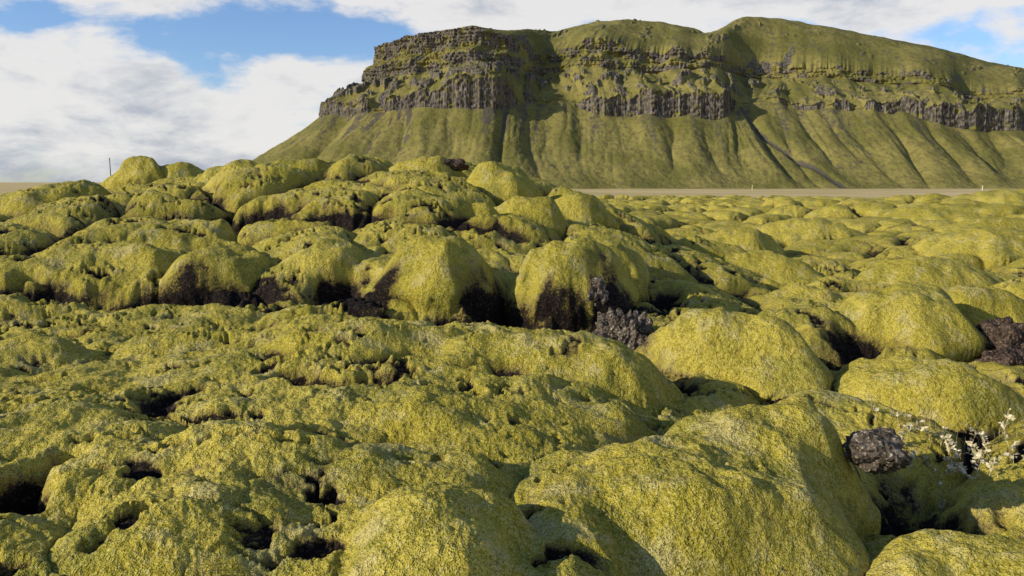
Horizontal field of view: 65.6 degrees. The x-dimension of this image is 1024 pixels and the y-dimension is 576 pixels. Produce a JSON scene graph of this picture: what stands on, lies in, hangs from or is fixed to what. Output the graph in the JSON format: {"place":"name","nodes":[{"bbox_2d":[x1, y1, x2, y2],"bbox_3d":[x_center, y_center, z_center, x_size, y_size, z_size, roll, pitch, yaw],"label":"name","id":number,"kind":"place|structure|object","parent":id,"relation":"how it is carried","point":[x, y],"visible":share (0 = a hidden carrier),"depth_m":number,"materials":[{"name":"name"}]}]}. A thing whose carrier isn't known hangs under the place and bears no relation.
{"place":"outdoors","nodes":[
{"label":"outdoors","id":0,"kind":"place"},
{"bbox_2d":[0,154,1023,575],"bbox_3d":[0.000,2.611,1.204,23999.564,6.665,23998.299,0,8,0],"label":"moss covered lava field","id":1,"kind":"structure","parent":0,"point":[444,380],"depth_m":4.66,"materials":[{"name":"green plant"}]},
{"bbox_2d":[178,546,224,575],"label":"dry grass tuft","id":2,"kind":"object","parent":1,"relation":"on","point":[200,569],"visible":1,"depth_m":2.30,"materials":[{"name":"beige plant"}]},
{"bbox_2d":[443,158,468,170],"bbox_3d":[-0.936,-1.926,12.573,0.526,0.245,0.412,-3,8,-21],"label":"lava rock","id":3,"kind":"object","parent":1,"relation":"on","point":[459,164],"visible":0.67,"depth_m":12.45,"materials":[{"name":"stone"}]},
{"bbox_2d":[585,276,608,305],"bbox_3d":[0.723,0.114,6.919,0.272,0.448,0.270,0,8,0],"label":"lava rock","id":4,"kind":"object","parent":1,"relation":"on","point":[596,290],"visible":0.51,"depth_m":6.82,"materials":[{"name":"grey stone"}]},
{"bbox_2d":[592,307,653,350],"bbox_3d":[0.884,0.535,6.467,0.555,0.754,0.496,0,8,0],"label":"lava rock","id":5,"kind":"object","parent":1,"relation":"on","point":[634,330],"visible":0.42,"depth_m":6.37,"materials":[{"name":"grey stone"}]},
{"bbox_2d":[842,427,911,474],"bbox_3d":[1.588,0.715,3.461,0.284,0.214,0.285,5,9,33],"label":"lava rock","id":6,"kind":"object","parent":1,"relation":"on","point":[877,450],"visible":0.99,"depth_m":3.38,"materials":[{"name":"grey stone"}]},
{"bbox_2d":[869,395,982,510],"bbox_3d":[2.183,0.901,4.288,0.652,0.464,0.493,7,10,43],"label":"dwarf willow plant","id":7,"kind":"object","parent":1,"relation":"on","point":[951,465],"visible":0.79,"depth_m":4.14,"materials":[{"name":"white plant"}]},
{"bbox_2d":[893,404,987,470],"bbox_3d":[2.306,0.821,4.378,0.582,0.320,0.442,-5,9,-35],"label":"dry grass tuft","id":8,"kind":"object","parent":1,"relation":"on","point":[929,425],"visible":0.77,"depth_m":4.44,"materials":[{"name":"beige plant"}]},
{"bbox_2d":[903,408,1023,479],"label":"dwarf willow plant","id":9,"kind":"object","parent":1,"relation":"on","point":[983,435],"visible":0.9,"depth_m":4.20,"materials":[{"name":"beige plant"}]},
{"bbox_2d":[975,346,1023,365],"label":"lava rock","id":10,"kind":"object","parent":1,"relation":"on","point":[1008,356],"visible":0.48,"depth_m":6.80,"materials":[{"name":"brown stone"}]},
{"bbox_2d":[976,316,1023,350],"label":"lava rock","id":11,"kind":"object","parent":1,"relation":"on","point":[998,333],"visible":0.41,"depth_m":7.14,"materials":[{"name":"brown stone"}]},
{"bbox_2d":[0,0,1023,181],"label":"sky","id":12,"kind":"structure","parent":0,"point":[204,84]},
{"bbox_2d":[252,16,1023,188],"bbox_3d":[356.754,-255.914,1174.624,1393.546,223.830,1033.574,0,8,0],"label":"table mountain","id":13,"kind":"structure","parent":0,"point":[747,102],"depth_m":811.66,"materials":[{"name":"green plant"}]}
]}

